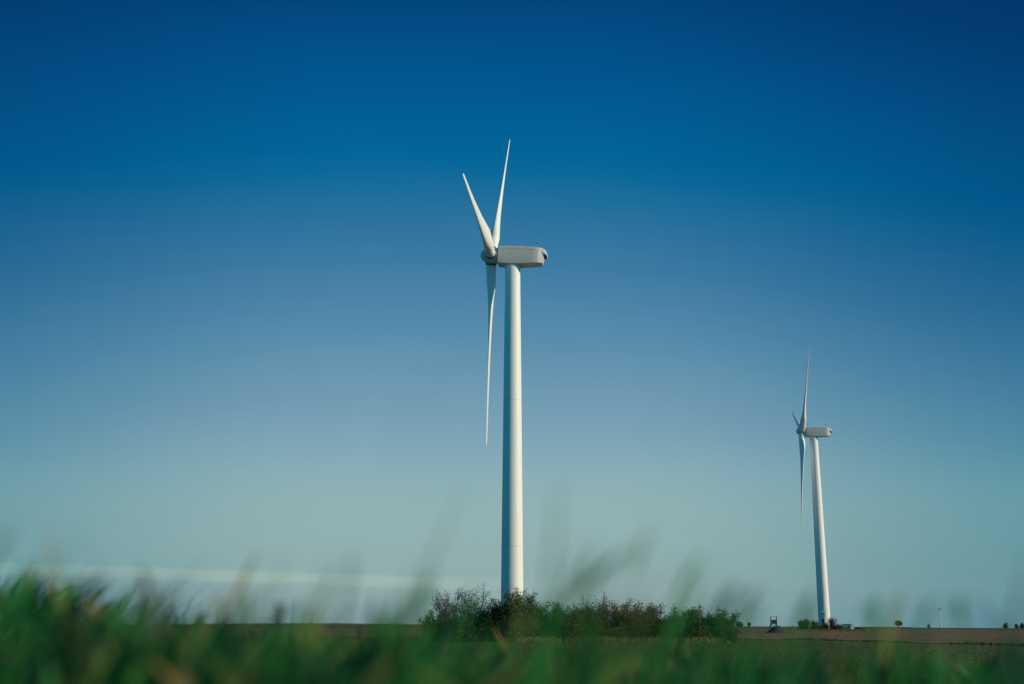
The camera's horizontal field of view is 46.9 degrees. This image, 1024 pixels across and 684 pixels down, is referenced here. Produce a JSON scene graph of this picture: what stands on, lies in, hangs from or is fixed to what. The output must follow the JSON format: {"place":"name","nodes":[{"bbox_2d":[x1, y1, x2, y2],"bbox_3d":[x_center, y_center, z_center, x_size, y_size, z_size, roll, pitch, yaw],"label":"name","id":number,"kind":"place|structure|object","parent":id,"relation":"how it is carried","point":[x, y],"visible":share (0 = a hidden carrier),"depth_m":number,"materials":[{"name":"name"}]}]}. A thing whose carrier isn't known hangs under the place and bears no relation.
{"place":"outdoors","nodes":[
{"label":"outdoors","id":0,"kind":"place"},
{"bbox_2d":[0,523,1023,683],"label":"grass","id":1,"kind":"structure","parent":0,"point":[232,673],"depth_m":0.96,"materials":[{"name":"plant"}]},
{"bbox_2d":[0,0,1023,627],"label":"sky","id":2,"kind":"structure","parent":0,"point":[244,292],"materials":[{"name":"blue"}]},
{"bbox_2d":[182,623,911,627],"bbox_3d":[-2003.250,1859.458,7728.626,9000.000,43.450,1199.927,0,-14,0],"label":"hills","id":3,"kind":"structure","parent":0,"point":[354,624],"depth_m":7384.41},
{"bbox_2d":[112,625,1023,645],"bbox_3d":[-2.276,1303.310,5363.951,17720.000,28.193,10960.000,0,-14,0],"label":"brown field","id":4,"kind":"structure","parent":0,"point":[987,638],"depth_m":294.20,"materials":[{"name":"brown soil"}]},
{"bbox_2d":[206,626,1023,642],"bbox_3d":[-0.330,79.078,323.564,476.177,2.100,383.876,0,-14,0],"label":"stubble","id":5,"kind":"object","parent":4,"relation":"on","point":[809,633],"visible":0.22,"depth_m":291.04,"materials":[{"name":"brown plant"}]},
{"bbox_2d":[768,616,776,630],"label":"hunting hide","id":6,"kind":"object","parent":4,"relation":"on","point":[774,621],"visible":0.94,"depth_m":335.13,"materials":[{"name":"brown wood"}]},
{"bbox_2d":[766,626,794,632],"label":"earth mound","id":7,"kind":"object","parent":4,"relation":"on","point":[777,629],"visible":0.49,"depth_m":307.30,"materials":[{"name":"soil"}]},
{"bbox_2d":[792,347,831,628],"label":"wind turbine","id":8,"kind":"object","parent":4,"relation":"on","point":[803,431],"visible":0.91,"depth_m":396.36,"materials":[{"name":"white paint"}]},
{"bbox_2d":[823,621,829,629],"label":"scrub bush","id":9,"kind":"object","parent":4,"relation":"on","point":[826,626],"visible":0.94,"depth_m":379.92,"materials":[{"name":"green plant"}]},
{"bbox_2d":[828,616,836,628],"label":"scrub bush","id":10,"kind":"object","parent":4,"relation":"on","point":[831,622],"visible":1,"depth_m":381.94,"materials":[{"name":"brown plant"}]},
{"bbox_2d":[788,628,883,630],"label":"rough grass","id":11,"kind":"structure","parent":4,"relation":"on","point":[791,629],"depth_m":359.26,"materials":[{"name":"brown plant"}]},
{"bbox_2d":[842,624,851,628],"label":"transformer kiosk","id":12,"kind":"object","parent":4,"relation":"on","point":[846,626],"visible":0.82,"depth_m":381.92,"materials":[{"name":"grey metal"}]},
{"bbox_2d":[895,620,901,625],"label":"tree","id":13,"kind":"object","parent":4,"relation":"on","point":[898,622],"visible":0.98,"depth_m":1943.23,"materials":[{"name":"green plant"}]},
{"bbox_2d":[504,636,730,642],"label":"dry grass","id":14,"kind":"structure","parent":0,"point":[612,640],"depth_m":163.78,"materials":[{"name":"yellow plant"}]},
{"bbox_2d":[233,639,1023,682],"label":"green field","id":15,"kind":"structure","parent":0,"point":[921,657],"depth_m":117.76,"materials":[{"name":"green plant"}]},
{"bbox_2d":[417,608,452,641],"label":"bush","id":16,"kind":"object","parent":15,"relation":"on","point":[430,621],"visible":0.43,"depth_m":172.40,"materials":[{"name":"green plant"}]},
{"bbox_2d":[429,590,465,629],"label":"bush","id":17,"kind":"object","parent":15,"relation":"on","point":[443,613],"visible":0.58,"depth_m":173.92,"materials":[{"name":"green plant"}]},
{"bbox_2d":[437,615,482,641],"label":"bush","id":18,"kind":"object","parent":15,"relation":"on","point":[465,628],"visible":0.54,"depth_m":168.58,"materials":[{"name":"green plant"}]},
{"bbox_2d":[448,581,496,620],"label":"bush","id":19,"kind":"object","parent":15,"relation":"on","point":[472,608],"visible":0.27,"depth_m":175.32,"materials":[{"name":"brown plant"}]},
{"bbox_2d":[473,600,502,641],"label":"bush","id":20,"kind":"object","parent":15,"relation":"on","point":[488,618],"visible":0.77,"depth_m":169.92,"materials":[{"name":"green plant"}]},
{"bbox_2d":[481,600,521,641],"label":"bush","id":21,"kind":"object","parent":15,"relation":"on","point":[500,618],"visible":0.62,"depth_m":169.44,"materials":[{"name":"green plant"}]},
{"bbox_2d":[473,585,534,641],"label":"bush","id":22,"kind":"object","parent":15,"relation":"on","point":[510,607],"visible":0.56,"depth_m":170.22,"materials":[{"name":"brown plant"}]},
{"bbox_2d":[463,139,547,608],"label":"wind turbine","id":23,"kind":"object","parent":15,"relation":"on","point":[512,260],"visible":0.91,"depth_m":202.32,"materials":[{"name":"white paint"}]},
{"bbox_2d":[508,588,567,638],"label":"bush","id":24,"kind":"object","parent":15,"relation":"on","point":[534,624],"visible":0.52,"depth_m":171.43,"materials":[{"name":"green plant"}]},
{"bbox_2d":[531,597,571,641],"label":"bush","id":25,"kind":"object","parent":15,"relation":"on","point":[559,609],"visible":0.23,"depth_m":171.31,"materials":[{"name":"green plant"}]},
{"bbox_2d":[549,607,586,641],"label":"bush","id":26,"kind":"object","parent":15,"relation":"on","point":[574,625],"visible":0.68,"depth_m":169.56,"materials":[{"name":"green plant"}]},
{"bbox_2d":[563,595,602,630],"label":"bush","id":27,"kind":"object","parent":15,"relation":"on","point":[585,610],"visible":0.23,"depth_m":172.66,"materials":[{"name":"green plant"}]},
{"bbox_2d":[587,593,611,622],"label":"bush","id":28,"kind":"object","parent":15,"relation":"on","point":[602,608],"visible":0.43,"depth_m":173.47,"materials":[{"name":"green plant"}]},
{"bbox_2d":[603,619,635,638],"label":"bush","id":29,"kind":"object","parent":15,"relation":"on","point":[620,634],"visible":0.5,"depth_m":168.57,"materials":[{"name":"green plant"}]},
{"bbox_2d":[234,636,1023,645],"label":"verge grass","id":30,"kind":"structure","parent":15,"relation":"on","point":[896,641],"depth_m":180.94,"materials":[{"name":"green plant"}]},
{"bbox_2d":[605,596,652,634],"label":"bush","id":31,"kind":"object","parent":15,"relation":"on","point":[620,616],"visible":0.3,"depth_m":171.85,"materials":[{"name":"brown plant"}]},
{"bbox_2d":[613,605,656,640],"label":"bush","id":32,"kind":"object","parent":15,"relation":"on","point":[629,615],"visible":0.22,"depth_m":169.75,"materials":[{"name":"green plant"}]},
{"bbox_2d":[629,617,667,640],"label":"bush","id":33,"kind":"object","parent":15,"relation":"on","point":[653,633],"visible":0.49,"depth_m":168.29,"materials":[{"name":"green plant"}]},
{"bbox_2d":[632,599,665,619],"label":"bush","id":34,"kind":"object","parent":15,"relation":"on","point":[655,611],"visible":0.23,"depth_m":172.65,"materials":[{"name":"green plant"}]},
{"bbox_2d":[647,612,680,637],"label":"bush","id":35,"kind":"object","parent":15,"relation":"on","point":[663,621],"visible":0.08,"depth_m":170.97,"materials":[{"name":"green plant"}]},
{"bbox_2d":[663,605,695,640],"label":"bush","id":36,"kind":"object","parent":15,"relation":"on","point":[685,625],"visible":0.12,"depth_m":170.82,"materials":[{"name":"green plant"}]},
{"bbox_2d":[678,603,717,641],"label":"bush","id":37,"kind":"object","parent":15,"relation":"on","point":[694,619],"visible":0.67,"depth_m":171.14,"materials":[{"name":"green plant"}]},
{"bbox_2d":[699,607,740,641],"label":"bush","id":38,"kind":"object","parent":15,"relation":"on","point":[730,636],"visible":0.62,"depth_m":171.00,"materials":[{"name":"green plant"}]},
{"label":"grass bank","id":39,"kind":"structure","parent":0,"visible":0},
{"bbox_2d":[0,529,86,631],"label":"grass blade","id":40,"kind":"object","parent":39,"relation":"on","point":[8,617],"depth_m":0.75,"materials":[{"name":"green plant"}]},
{"bbox_2d":[199,611,204,630],"bbox_3d":[-0.571,0.762,2.208,0.103,0.508,0.019,-8,-16,32],"label":"weed stalk","id":41,"kind":"object","parent":39,"relation":"on","point":[202,614],"visible":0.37,"depth_m":2.28,"materials":[{"name":"green plant"}]},
{"bbox_2d":[271,603,283,657],"bbox_3d":[-0.349,0.663,1.814,0.091,0.518,0.021,-9,-16,35],"label":"weed stalk","id":42,"kind":"object","parent":39,"relation":"on","point":[279,613],"visible":0.62,"depth_m":1.88,"materials":[{"name":"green plant"}]},
{"bbox_2d":[369,661,385,683],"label":"grass blade","id":43,"kind":"object","parent":39,"relation":"on","point":[375,676],"depth_m":0.83,"materials":[{"name":"plant"}]},
{"bbox_2d":[377,490,462,683],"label":"grass blade","id":44,"kind":"object","parent":39,"relation":"on","point":[390,655],"depth_m":0.84,"materials":[{"name":"green plant"}]},
{"bbox_2d":[496,634,541,683],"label":"grass blade","id":45,"kind":"object","parent":39,"relation":"on","point":[504,677],"depth_m":0.79,"materials":[{"name":"plant"}]},
{"bbox_2d":[537,474,560,683],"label":"grass blade","id":46,"kind":"object","parent":39,"relation":"on","point":[542,671],"depth_m":0.71,"materials":[{"name":"green plant"}]},
{"bbox_2d":[523,535,582,683],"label":"grass blade","id":47,"kind":"object","parent":39,"relation":"on","point":[530,675],"depth_m":0.79,"materials":[{"name":"green plant"}]},
{"bbox_2d":[560,629,568,683],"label":"grass blade","id":48,"kind":"object","parent":39,"relation":"on","point":[563,659],"depth_m":0.89,"materials":[{"name":"green plant"}]},
{"bbox_2d":[546,576,655,683],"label":"grass blade","id":49,"kind":"object","parent":39,"relation":"on","point":[557,674],"depth_m":0.89,"materials":[{"name":"green plant"}]},
{"bbox_2d":[632,562,720,683],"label":"grass blade","id":50,"kind":"object","parent":39,"relation":"on","point":[657,650],"depth_m":0.93,"materials":[{"name":"green plant"}]},
{"bbox_2d":[668,592,776,683],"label":"grass blade","id":51,"kind":"object","parent":39,"relation":"on","point":[689,667],"depth_m":0.98,"materials":[{"name":"green plant"}]},
{"bbox_2d":[729,611,817,683],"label":"grass blade","id":52,"kind":"object","parent":39,"relation":"on","point":[743,671],"depth_m":0.98,"materials":[{"name":"green plant"}]},
{"bbox_2d":[953,610,1017,683],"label":"grass blade","id":53,"kind":"object","parent":39,"relation":"on","point":[1012,675],"depth_m":0.98,"materials":[{"name":"green plant"}]},
{"bbox_2d":[976,593,1023,666],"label":"grass blade","id":54,"kind":"object","parent":39,"relation":"on","point":[1018,655],"depth_m":1.04,"materials":[{"name":"green plant"}]},
{"bbox_2d":[1000,558,1023,683],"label":"grass blade","id":55,"kind":"object","parent":39,"relation":"on","point":[1005,669],"depth_m":0.89,"materials":[{"name":"green plant"}]}
]}

